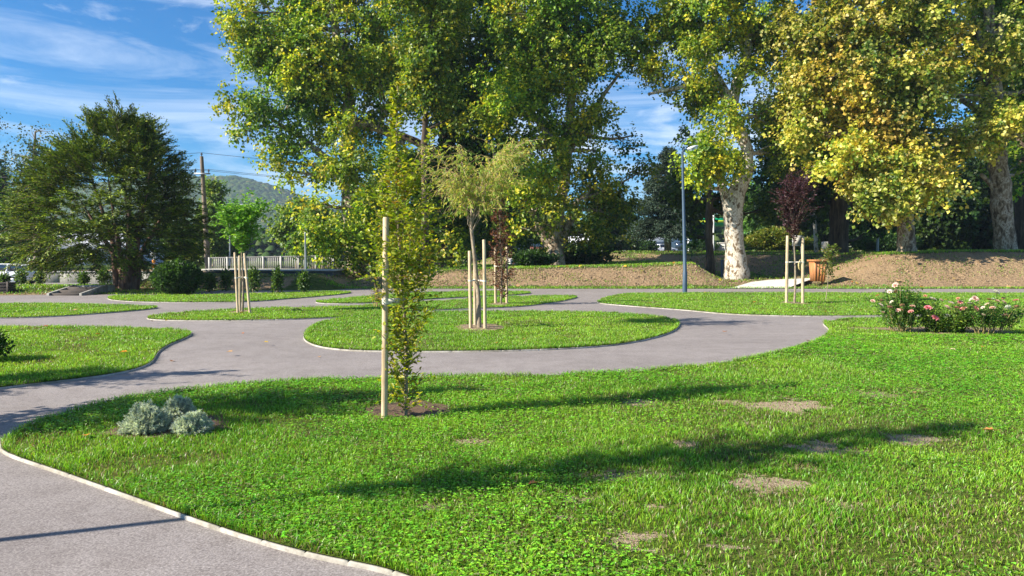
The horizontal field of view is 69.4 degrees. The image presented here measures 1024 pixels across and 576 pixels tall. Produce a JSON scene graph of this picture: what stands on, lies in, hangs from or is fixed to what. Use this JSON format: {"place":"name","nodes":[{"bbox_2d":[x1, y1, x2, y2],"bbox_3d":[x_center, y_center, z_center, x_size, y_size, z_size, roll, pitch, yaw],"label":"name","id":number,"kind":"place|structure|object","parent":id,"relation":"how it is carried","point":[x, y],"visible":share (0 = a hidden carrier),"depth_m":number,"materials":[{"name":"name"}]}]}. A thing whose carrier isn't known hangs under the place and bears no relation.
{"place":"outdoors","nodes":[
{"label":"outdoors","id":0,"kind":"place"},
{"bbox_2d":[19,283,106,284],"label":"road","id":1,"kind":"structure","parent":0,"point":[66,283],"depth_m":54.01,"materials":[{"name":"grey asphalt"}]},
{"bbox_2d":[0,263,36,283],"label":"parked car","id":2,"kind":"object","parent":1,"relation":"on","point":[11,270],"visible":0.3,"depth_m":49.27,"materials":[{"name":"white paint"}]},
{"bbox_2d":[0,304,149,317],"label":"lawn","id":3,"kind":"structure","parent":0,"point":[63,314],"depth_m":21.42,"materials":[{"name":"green plant"}]},
{"bbox_2d":[0,326,188,386],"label":"lawn","id":4,"kind":"structure","parent":0,"point":[74,350],"depth_m":12.47,"materials":[{"name":"green plant"}]},
{"bbox_2d":[0,328,17,360],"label":"edge bush","id":5,"kind":"object","parent":4,"relation":"on","point":[4,343],"visible":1,"depth_m":11.24,"materials":[{"name":"green plant"}]},
{"bbox_2d":[113,293,335,301],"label":"lawn","id":6,"kind":"structure","parent":0,"point":[228,297],"depth_m":28.86,"materials":[{"name":"green plant"}]},
{"bbox_2d":[296,269,312,292],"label":"young shrub","id":7,"kind":"object","parent":6,"relation":"on","point":[304,280],"visible":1,"depth_m":32.48,"materials":[{"name":"green plant"}]},
{"bbox_2d":[149,296,574,319],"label":"lawn","id":8,"kind":"structure","parent":0,"point":[324,311],"depth_m":21.03,"materials":[{"name":"green plant"}]},
{"bbox_2d":[234,252,250,312],"bbox_3d":[-7.758,-0.139,21.116,0.399,1.758,1.414,-1,3,-26],"label":"stake support","id":9,"kind":"object","parent":8,"relation":"on","point":[238,305],"visible":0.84,"depth_m":20.71,"materials":[{"name":"brown wood"}]},
{"bbox_2d":[494,247,507,302],"bbox_3d":[-0.370,-0.404,24.830,0.485,1.964,0.491,0,2,0],"label":"stake support","id":10,"kind":"object","parent":8,"relation":"on","point":[495,290],"visible":0.64,"depth_m":25.00,"materials":[{"name":"brown wood"}]},
{"bbox_2d":[486,190,517,303],"bbox_3d":[-0.369,-1.395,24.551,1.114,3.951,1.057,0,2,0],"label":"beech sapling","id":11,"kind":"object","parent":8,"relation":"on","point":[503,252],"visible":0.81,"depth_m":24.53,"materials":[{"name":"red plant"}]},
{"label":"soil patch","id":12,"kind":"structure","parent":8,"relation":"on","visible":0},
{"bbox_2d":[207,187,280,311],"bbox_3d":[-7.601,-1.042,21.065,1.838,3.536,1.775,2,3,34],"label":"ball sapling","id":13,"kind":"object","parent":12,"relation":"on","point":[238,218],"visible":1,"depth_m":20.80,"materials":[{"name":"green plant"}]},
{"bbox_2d":[371,283,381,306],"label":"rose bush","id":14,"kind":"object","parent":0,"point":[376,297],"visible":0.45,"depth_m":23.44,"materials":[{"name":"green plant"}]},
{"bbox_2d":[0,0,979,219],"label":"sky","id":15,"kind":"structure","parent":0,"point":[57,57],"materials":[{"name":"blue"}]},
{"bbox_2d":[308,311,674,350],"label":"lawn","id":16,"kind":"structure","parent":0,"point":[492,332],"depth_m":15.24,"materials":[{"name":"green plant"}]},
{"bbox_2d":[468,240,486,328],"bbox_3d":[-0.844,-0.067,16.406,0.352,1.993,0.963,-1,2,-17],"label":"stake support","id":17,"kind":"object","parent":16,"relation":"on","point":[470,280],"visible":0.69,"depth_m":16.16,"materials":[{"name":"brown wood"}]},
{"bbox_2d":[455,323,505,332],"bbox_3d":[-0.710,0.865,16.451,1.181,0.038,2.212,0,2,0],"label":"soil patch","id":18,"kind":"object","parent":16,"relation":"on","point":[489,327],"visible":0.63,"depth_m":16.32,"materials":[{"name":"brown soil"}]},
{"bbox_2d":[414,134,548,326],"bbox_3d":[-0.682,-1.190,16.251,2.949,4.258,2.788,-1,3,-31],"label":"willow sapling","id":19,"kind":"object","parent":16,"relation":"on","point":[494,176],"visible":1,"depth_m":16.09,"materials":[{"name":"green plant"}]},
{"bbox_2d":[0,289,1023,575],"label":"path","id":20,"kind":"structure","parent":0,"point":[54,525],"depth_m":10.27,"materials":[{"name":"grey asphalt"}]},
{"bbox_2d":[0,307,157,318],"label":"kerb strip","id":21,"kind":"object","parent":20,"relation":"on","point":[76,315],"visible":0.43,"depth_m":20.21,"materials":[{"name":"concrete"}]},
{"bbox_2d":[47,285,114,295],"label":"garden steps","id":22,"kind":"structure","parent":20,"relation":"on","point":[76,290],"depth_m":31.79,"materials":[{"name":"concrete"}]},
{"bbox_2d":[0,333,191,388],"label":"kerb strip","id":23,"kind":"object","parent":20,"relation":"on","point":[67,380],"visible":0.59,"depth_m":9.80,"materials":[{"name":"concrete"}]},
{"bbox_2d":[108,293,349,302],"bbox_3d":[-10.610,0.373,29.307,9.616,0.034,6.387,-1,3,-27],"label":"kerb strip","id":24,"kind":"object","parent":20,"relation":"on","point":[222,302],"visible":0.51,"depth_m":26.40,"materials":[{"name":"concrete"}]},
{"bbox_2d":[147,297,576,320],"bbox_3d":[-2.961,0.595,23.976,16.176,0.034,4.669,-2,3,-41],"label":"kerb strip","id":25,"kind":"object","parent":20,"relation":"on","point":[335,317],"visible":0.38,"depth_m":18.94,"materials":[{"name":"concrete"}]},
{"bbox_2d":[0,323,827,575],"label":"kerb strip","id":26,"kind":"object","parent":20,"relation":"on","point":[346,562],"visible":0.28,"depth_m":4.32,"materials":[{"name":"concrete"}]},
{"bbox_2d":[316,293,530,303],"bbox_3d":[-3.622,0.340,30.090,4.248,0.034,10.752,2,3,43],"label":"kerb strip","id":27,"kind":"object","parent":20,"relation":"on","point":[414,300],"visible":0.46,"depth_m":27.68,"materials":[{"name":"concrete"}]},
{"bbox_2d":[303,324,679,352],"bbox_3d":[-0.269,0.888,16.936,8.678,0.034,9.054,0,2,0],"label":"kerb strip","id":28,"kind":"object","parent":20,"relation":"on","point":[498,350],"visible":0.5,"depth_m":12.72,"materials":[{"name":"concrete"}]},
{"bbox_2d":[681,145,697,292],"bbox_3d":[7.879,-3.043,32.906,0.747,6.585,0.320,0,2,0],"label":"street lamp","id":29,"kind":"object","parent":20,"relation":"on","point":[684,286],"visible":0.86,"depth_m":32.86,"materials":[{"name":"grey metal"}]},
{"bbox_2d":[597,302,1003,316],"bbox_3d":[21.451,0.499,26.287,36.900,0.034,12.805,0,2,0],"label":"kerb strip","id":30,"kind":"object","parent":20,"relation":"on","point":[747,314],"visible":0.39,"depth_m":20.41,"materials":[{"name":"concrete"}]},
{"bbox_2d":[0,249,1023,294],"bbox_3d":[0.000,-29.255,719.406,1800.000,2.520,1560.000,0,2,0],"label":"ground","id":31,"kind":"structure","parent":0,"point":[292,285],"depth_m":41.10,"materials":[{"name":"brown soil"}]},
{"bbox_2d":[0,270,13,281],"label":"young shrub","id":32,"kind":"object","parent":31,"relation":"on","point":[5,277],"visible":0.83,"depth_m":40.86,"materials":[{"name":"green plant"}]},
{"bbox_2d":[0,282,15,292],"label":"planter box","id":33,"kind":"object","parent":31,"relation":"on","point":[6,287],"visible":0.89,"depth_m":31.91,"materials":[{"name":"grey concrete"}]},
{"bbox_2d":[14,267,28,284],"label":"young shrub","id":34,"kind":"object","parent":31,"relation":"on","point":[21,278],"visible":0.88,"depth_m":40.83,"materials":[{"name":"green plant"}]},
{"bbox_2d":[0,149,59,263],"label":"roadside tree","id":35,"kind":"object","parent":31,"relation":"on","point":[4,259],"visible":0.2,"depth_m":60.11,"materials":[{"name":"green plant"}]},
{"bbox_2d":[0,121,70,284],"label":"roadside tree","id":36,"kind":"object","parent":31,"relation":"on","point":[33,150],"visible":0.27,"depth_m":51.39,"materials":[{"name":"green plant"}]},
{"bbox_2d":[34,269,47,283],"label":"young shrub","id":37,"kind":"object","parent":31,"relation":"on","point":[37,281],"visible":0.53,"depth_m":40.86,"materials":[{"name":"green plant"}]},
{"bbox_2d":[75,269,90,284],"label":"young shrub","id":38,"kind":"object","parent":31,"relation":"on","point":[84,278],"visible":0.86,"depth_m":39.15,"materials":[{"name":"green plant"}]},
{"bbox_2d":[28,234,163,264],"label":"hall building","id":39,"kind":"structure","parent":31,"relation":"on","point":[84,242],"depth_m":90.06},
{"bbox_2d":[45,271,151,282],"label":"concrete wall","id":40,"kind":"structure","parent":31,"relation":"on","point":[55,279],"depth_m":56.87,"materials":[{"name":"grey concrete"}]},
{"bbox_2d":[95,265,112,284],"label":"young shrub","id":41,"kind":"object","parent":31,"relation":"on","point":[102,278],"visible":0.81,"depth_m":39.69,"materials":[{"name":"green plant"}]},
{"bbox_2d":[0,92,224,290],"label":"yew tree","id":42,"kind":"object","parent":31,"relation":"on","point":[137,152],"visible":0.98,"depth_m":33.04,"materials":[{"name":"green plant"}]},
{"bbox_2d":[148,257,205,294],"bbox_3d":[-14.411,-0.477,31.752,2.326,1.674,2.166,0,2,0],"label":"round shrub","id":43,"kind":"object","parent":31,"relation":"on","point":[175,276],"visible":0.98,"depth_m":31.25,"materials":[{"name":"green plant"}]},
{"bbox_2d":[160,223,212,266],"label":"roadside tree","id":44,"kind":"object","parent":31,"relation":"on","point":[201,257],"visible":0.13,"depth_m":73.16,"materials":[{"name":"green plant"}]},
{"bbox_2d":[194,152,210,271],"bbox_3d":[-23.680,-5.297,56.802,1.240,10.175,0.527,0,2,0],"label":"utility pole","id":45,"kind":"object","parent":31,"relation":"on","point":[204,200],"visible":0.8,"depth_m":56.66,"materials":[{"name":"brown wood"}]},
{"bbox_2d":[203,270,217,291],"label":"young shrub","id":46,"kind":"object","parent":31,"relation":"on","point":[210,282],"visible":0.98,"depth_m":34.05,"materials":[{"name":"green plant"}]},
{"bbox_2d":[194,174,235,265],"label":"poplar tree","id":47,"kind":"object","parent":31,"relation":"on","point":[214,195],"visible":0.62,"depth_m":76.95,"materials":[{"name":"green plant"}]},
{"bbox_2d":[219,266,233,290],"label":"young shrub","id":48,"kind":"object","parent":31,"relation":"on","point":[226,281],"visible":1,"depth_m":34.04,"materials":[{"name":"green plant"}]},
{"bbox_2d":[212,205,247,265],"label":"poplar tree","id":49,"kind":"object","parent":31,"relation":"on","point":[233,248],"visible":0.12,"depth_m":79.48,"materials":[{"name":"green plant"}]},
{"bbox_2d":[245,266,262,292],"bbox_3d":[-11.375,-0.416,32.550,0.731,1.264,0.687,-1,3,-29],"label":"young shrub","id":50,"kind":"object","parent":31,"relation":"on","point":[253,279],"visible":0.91,"depth_m":32.46,"materials":[{"name":"green plant"}]},
{"bbox_2d":[201,269,346,275],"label":"retaining wall","id":51,"kind":"structure","parent":31,"relation":"on","point":[332,272],"depth_m":40.40,"materials":[{"name":"concrete"}]},
{"bbox_2d":[208,255,334,271],"bbox_3d":[-14.104,-1.261,43.485,7.158,1.340,0.113,0,2,-8],"label":"bridge railing","id":52,"kind":"object","parent":51,"relation":"on","point":[260,257],"visible":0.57,"depth_m":43.42,"materials":[{"name":"grey metal"}]},
{"bbox_2d":[270,264,284,292],"bbox_3d":[-10.333,-0.409,32.566,0.641,1.264,0.605,-1,3,-20],"label":"young shrub","id":53,"kind":"object","parent":31,"relation":"on","point":[277,280],"visible":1,"depth_m":32.49,"materials":[{"name":"green plant"}]},
{"bbox_2d":[261,194,317,268],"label":"roadside tree","id":54,"kind":"object","parent":31,"relation":"on","point":[276,232],"visible":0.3,"depth_m":68.81,"materials":[{"name":"green plant"}]},
{"bbox_2d":[208,0,427,278],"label":"plane tree","id":55,"kind":"object","parent":31,"relation":"on","point":[303,79],"visible":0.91,"depth_m":45.06,"materials":[{"name":"green plant"}]},
{"bbox_2d":[294,194,345,268],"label":"roadside tree","id":56,"kind":"object","parent":31,"relation":"on","point":[309,211],"visible":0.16,"depth_m":65.14,"materials":[{"name":"green plant"}]},
{"bbox_2d":[336,179,419,252],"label":"tree","id":57,"kind":"object","parent":31,"relation":"on","point":[375,207],"depth_m":76.52,"materials":[{"name":"green plant"}]},
{"bbox_2d":[362,0,483,275],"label":"plane tree","id":58,"kind":"object","parent":31,"relation":"on","point":[425,63],"visible":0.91,"depth_m":41.38,"materials":[{"name":"green plant"}]},
{"bbox_2d":[357,0,543,267],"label":"plane tree","id":59,"kind":"object","parent":31,"relation":"on","point":[475,50],"visible":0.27,"depth_m":53.22,"materials":[{"name":"green plant"}]},
{"bbox_2d":[410,192,494,253],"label":"tree","id":60,"kind":"object","parent":31,"relation":"on","point":[480,231],"visible":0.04,"depth_m":78.31,"materials":[{"name":"green plant"}]},
{"bbox_2d":[0,212,992,262],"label":"distant wood","id":61,"kind":"object","parent":31,"relation":"on","point":[264,247],"visible":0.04,"depth_m":186.05,"materials":[{"name":"green plant"}]},
{"bbox_2d":[476,165,526,258],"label":"tree","id":62,"kind":"object","parent":31,"relation":"on","point":[488,253],"visible":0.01,"depth_m":82.84,"materials":[{"name":"green plant"}]},
{"bbox_2d":[508,248,562,265],"bbox_3d":[1.443,-1.824,46.023,3.559,1.385,2.660,0,2,0],"label":"hedge bush","id":63,"kind":"object","parent":31,"relation":"on","point":[532,257],"visible":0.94,"depth_m":45.36,"materials":[{"name":"green plant"}]},
{"bbox_2d":[527,195,564,239],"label":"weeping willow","id":64,"kind":"object","parent":31,"relation":"on","point":[545,219],"visible":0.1,"depth_m":80.86,"materials":[{"name":"green plant"}]},
{"bbox_2d":[455,0,670,264],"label":"plane tree","id":65,"kind":"object","parent":31,"relation":"on","point":[549,47],"visible":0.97,"depth_m":46.55,"materials":[{"name":"green plant"}]},
{"bbox_2d":[538,240,619,264],"bbox_3d":[4.301,-2.334,49.970,6.169,1.999,3.425,0,2,0],"label":"hedge bush","id":66,"kind":"object","parent":31,"relation":"on","point":[589,258],"visible":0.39,"depth_m":49.25,"materials":[{"name":"green plant"}]},
{"bbox_2d":[584,189,647,251],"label":"wood tree","id":67,"kind":"object","parent":31,"relation":"on","point":[621,244],"visible":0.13,"depth_m":98.23,"materials":[{"name":"green plant"}]},
{"bbox_2d":[568,233,691,251],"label":"store building","id":68,"kind":"structure","parent":31,"relation":"on","point":[677,245],"depth_m":150.73,"materials":[{"name":"white glass"}]},
{"bbox_2d":[634,240,659,251],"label":"hedge bush","id":69,"kind":"object","parent":31,"relation":"on","point":[653,246],"visible":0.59,"depth_m":107.03,"materials":[{"name":"green plant"}]},
{"bbox_2d":[618,146,704,250],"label":"spruce tree","id":70,"kind":"object","parent":31,"relation":"on","point":[655,224],"visible":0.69,"depth_m":70.52,"materials":[{"name":"green plant"}]},
{"bbox_2d":[681,239,722,250],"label":"hedge bush","id":71,"kind":"object","parent":31,"relation":"on","point":[700,247],"visible":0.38,"depth_m":111.03,"materials":[{"name":"green plant"}]},
{"bbox_2d":[688,218,723,250],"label":"filling station canopy","id":72,"kind":"object","parent":31,"relation":"on","point":[720,222],"visible":0.06,"depth_m":124.66,"materials":[{"name":"green paint"}]},
{"bbox_2d":[630,0,802,279],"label":"plane tree","id":73,"kind":"object","parent":31,"relation":"on","point":[690,32],"visible":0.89,"depth_m":45.79,"materials":[{"name":"green plant"}]},
{"bbox_2d":[657,168,781,275],"bbox_3d":[14.594,-5.179,51.839,8.726,9.238,5.118,1,2,12],"label":"slender tree","id":74,"kind":"object","parent":31,"relation":"on","point":[706,209],"visible":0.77,"depth_m":51.67,"materials":[{"name":"green plant"}]},
{"bbox_2d":[743,182,765,251],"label":"tree","id":75,"kind":"object","parent":31,"relation":"on","point":[746,232],"visible":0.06,"depth_m":93.28,"materials":[{"name":"green plant"}]},
{"bbox_2d":[744,225,813,251],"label":"hedge bush","id":76,"kind":"object","parent":31,"relation":"on","point":[761,240],"visible":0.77,"depth_m":71.01,"materials":[{"name":"green plant"}]},
{"bbox_2d":[743,179,829,251],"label":"wood tree","id":77,"kind":"object","parent":31,"relation":"on","point":[807,231],"visible":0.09,"depth_m":83.02,"materials":[{"name":"green plant"}]},
{"bbox_2d":[792,236,800,254],"bbox_3d":[23.113,-3.386,59.906,0.800,1.718,0.090,0,2,0],"label":"notice board","id":78,"kind":"object","parent":31,"relation":"on","point":[798,242],"visible":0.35,"depth_m":59.85,"materials":[{"name":"white paint"}]},
{"bbox_2d":[798,193,829,251],"bbox_3d":[25.552,-6.242,62.903,3.928,6.556,3.461,-2,3,-39],"label":"birch tree","id":79,"kind":"object","parent":31,"relation":"on","point":[815,244],"visible":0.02,"depth_m":62.74,"materials":[{"name":"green plant"}]},
{"bbox_2d":[807,260,828,284],"bbox_3d":[17.164,-0.776,41.504,0.900,1.637,0.900,0,2,0],"label":"litter bin","id":80,"kind":"object","parent":31,"relation":"on","point":[815,271],"visible":0.75,"depth_m":41.19,"materials":[{"name":"brown wood"}]},
{"bbox_2d":[744,50,896,253],"bbox_3d":[24.145,-10.282,54.003,13.937,16.170,11.511,0,2,0],"label":"linden tree","id":81,"kind":"object","parent":31,"relation":"on","point":[840,224],"visible":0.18,"depth_m":54.30,"materials":[{"name":"green plant"}]},
{"bbox_2d":[806,220,866,250],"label":"tree","id":82,"kind":"object","parent":31,"relation":"on","point":[824,237],"visible":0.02,"depth_m":87.64,"materials":[{"name":"green plant"}]},
{"bbox_2d":[823,204,928,250],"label":"tree","id":83,"kind":"object","parent":31,"relation":"on","point":[853,231],"visible":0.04,"depth_m":73.64,"materials":[{"name":"green plant"}]},
{"bbox_2d":[743,0,1023,251],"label":"maple tree","id":84,"kind":"object","parent":31,"relation":"on","point":[874,95],"visible":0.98,"depth_m":42.27,"materials":[{"name":"yellow plant"}]},
{"bbox_2d":[856,230,923,251],"bbox_3d":[33.658,-4.081,65.818,6.246,2.299,4.043,0,2,0],"label":"hedge mound","id":85,"kind":"object","parent":31,"relation":"on","point":[887,242],"visible":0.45,"depth_m":64.85,"materials":[{"name":"green plant"}]},
{"bbox_2d":[886,148,989,250],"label":"wood tree","id":86,"kind":"object","parent":31,"relation":"on","point":[944,230],"visible":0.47,"depth_m":67.31,"materials":[{"name":"green plant"}]},
{"bbox_2d":[949,144,1009,249],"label":"tree","id":87,"kind":"object","parent":31,"relation":"on","point":[981,232],"visible":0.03,"depth_m":74.60,"materials":[{"name":"green plant"}]},
{"bbox_2d":[953,7,1023,248],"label":"plane tree","id":88,"kind":"object","parent":31,"relation":"on","point":[1017,153],"visible":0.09,"depth_m":55.42,"materials":[{"name":"green plant"}]},
{"bbox_2d":[955,0,1023,249],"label":"plane tree","id":89,"kind":"object","parent":31,"relation":"on","point":[1002,186],"visible":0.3,"depth_m":45.43,"materials":[{"name":"green plant"}]},
{"bbox_2d":[968,134,1015,246],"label":"tree","id":90,"kind":"object","parent":31,"relation":"on","point":[987,235],"visible":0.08,"depth_m":71.85,"materials":[{"name":"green plant"}]},
{"bbox_2d":[0,290,1023,575],"bbox_3d":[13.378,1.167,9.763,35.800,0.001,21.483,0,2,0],"label":"lawn","id":91,"kind":"structure","parent":0,"point":[756,562],"depth_m":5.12,"materials":[{"name":"green plant"}]},
{"bbox_2d":[94,414,228,437],"bbox_3d":[-3.152,1.270,6.882,1.205,0.025,1.022,0,2,0],"label":"soil patch","id":92,"kind":"object","parent":91,"relation":"on","point":[212,417],"visible":0.2,"depth_m":6.61,"materials":[{"name":"brown soil"}]},
{"bbox_2d":[116,399,173,434],"bbox_3d":[-3.284,1.155,6.628,0.479,0.308,0.446,0,2,0],"label":"lavender cotton","id":93,"kind":"object","parent":92,"relation":"on","point":[144,418],"visible":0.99,"depth_m":6.57,"materials":[{"name":"green plant"}]},
{"bbox_2d":[163,394,197,420],"bbox_3d":[-3.200,1.155,7.115,0.346,0.268,0.325,0,2,0],"label":"lavender cotton","id":94,"kind":"object","parent":92,"relation":"on","point":[177,405],"visible":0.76,"depth_m":7.07,"materials":[{"name":"green plant"}]},
{"bbox_2d":[170,409,214,435],"bbox_3d":[-2.853,1.193,6.601,0.400,0.238,0.389,0,2,0],"label":"lavender cotton","id":95,"kind":"object","parent":92,"relation":"on","point":[195,422],"visible":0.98,"depth_m":6.54,"materials":[{"name":"green plant"}]},
{"bbox_2d":[350,80,453,415],"bbox_3d":[-1.066,-0.362,7.252,1.047,3.326,1.148,1,3,20],"label":"hornbeam sapling","id":96,"kind":"object","parent":91,"relation":"on","point":[407,181],"visible":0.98,"depth_m":7.20,"materials":[{"name":"green plant"}]},
{"bbox_2d":[356,400,450,421],"bbox_3d":[-1.108,1.237,7.572,1.028,0.033,0.955,-2,3,-33],"label":"soil patch","id":97,"kind":"object","parent":91,"relation":"on","point":[393,408],"visible":0.66,"depth_m":7.50,"materials":[{"name":"soil"}]},
{"bbox_2d":[381,217,405,418],"bbox_3d":[-1.157,0.321,7.180,0.258,2.007,0.069,-2,3,-36],"label":"stake support","id":98,"kind":"object","parent":97,"relation":"on","point":[384,378],"visible":0.84,"depth_m":7.11,"materials":[{"name":"brown wood"}]},
{"bbox_2d":[852,327,1015,334],"bbox_3d":[9.250,0.898,15.823,3.744,0.025,1.814,0,2,0],"label":"soil patch","id":99,"kind":"object","parent":91,"relation":"on","point":[970,331],"visible":0.29,"depth_m":15.74,"materials":[{"name":"brown soil"}]},
{"bbox_2d":[870,276,939,332],"bbox_3d":[7.997,0.349,15.400,1.608,1.211,0.974,-1,3,-25],"label":"rose bush","id":100,"kind":"object","parent":99,"relation":"on","point":[902,313],"visible":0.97,"depth_m":15.36,"materials":[{"name":"green plant"}]},
{"bbox_2d":[914,294,982,332],"bbox_3d":[9.073,0.596,15.403,1.568,0.953,1.142,0,2,0],"label":"rose bush","id":101,"kind":"object","parent":99,"relation":"on","point":[934,320],"visible":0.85,"depth_m":15.29,"materials":[{"name":"green plant"}]},
{"bbox_2d":[956,290,1023,334],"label":"rose bush","id":102,"kind":"object","parent":99,"relation":"on","point":[990,317],"visible":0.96,"depth_m":14.95,"materials":[{"name":"green plant"}]},
{"bbox_2d":[736,278,809,287],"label":"gravel path","id":103,"kind":"structure","parent":0,"point":[776,283],"depth_m":41.30,"materials":[{"name":"white gravel"}]},
{"bbox_2d":[601,293,1019,315],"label":"lawn","id":104,"kind":"structure","parent":0,"point":[768,306],"depth_m":23.59,"materials":[{"name":"green plant"}]},
{"bbox_2d":[785,236,804,302],"bbox_3d":[9.581,-0.600,25.018,0.655,2.342,0.108,0,2,0],"label":"stake support","id":105,"kind":"object","parent":104,"relation":"on","point":[787,262],"visible":0.86,"depth_m":24.98,"materials":[{"name":"brown wood"}]},
{"bbox_2d":[767,164,823,302],"bbox_3d":[9.514,-1.800,24.963,1.662,4.726,1.851,0,2,0],"label":"plum sapling","id":106,"kind":"object","parent":104,"relation":"on","point":[793,206],"visible":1,"depth_m":24.88,"materials":[{"name":"purple plant"}]},
{"bbox_2d":[817,243,841,299],"bbox_3d":[11.533,-0.590,26.919,0.831,2.146,0.909,1,3,21],"label":"slender shrub","id":107,"kind":"object","parent":104,"relation":"on","point":[829,262],"visible":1,"depth_m":26.88,"materials":[{"name":"green plant"}]},
{"bbox_3d":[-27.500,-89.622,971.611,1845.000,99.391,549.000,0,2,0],"label":"hill","id":108,"kind":"structure","parent":0,"visible":0},
{"bbox_2d":[39,175,340,232],"bbox_3d":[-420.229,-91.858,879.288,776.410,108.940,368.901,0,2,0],"label":"hill forest","id":109,"kind":"object","parent":108,"relation":"on","point":[265,191],"visible":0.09,"depth_m":917.80,"materials":[{"name":"green plant"}]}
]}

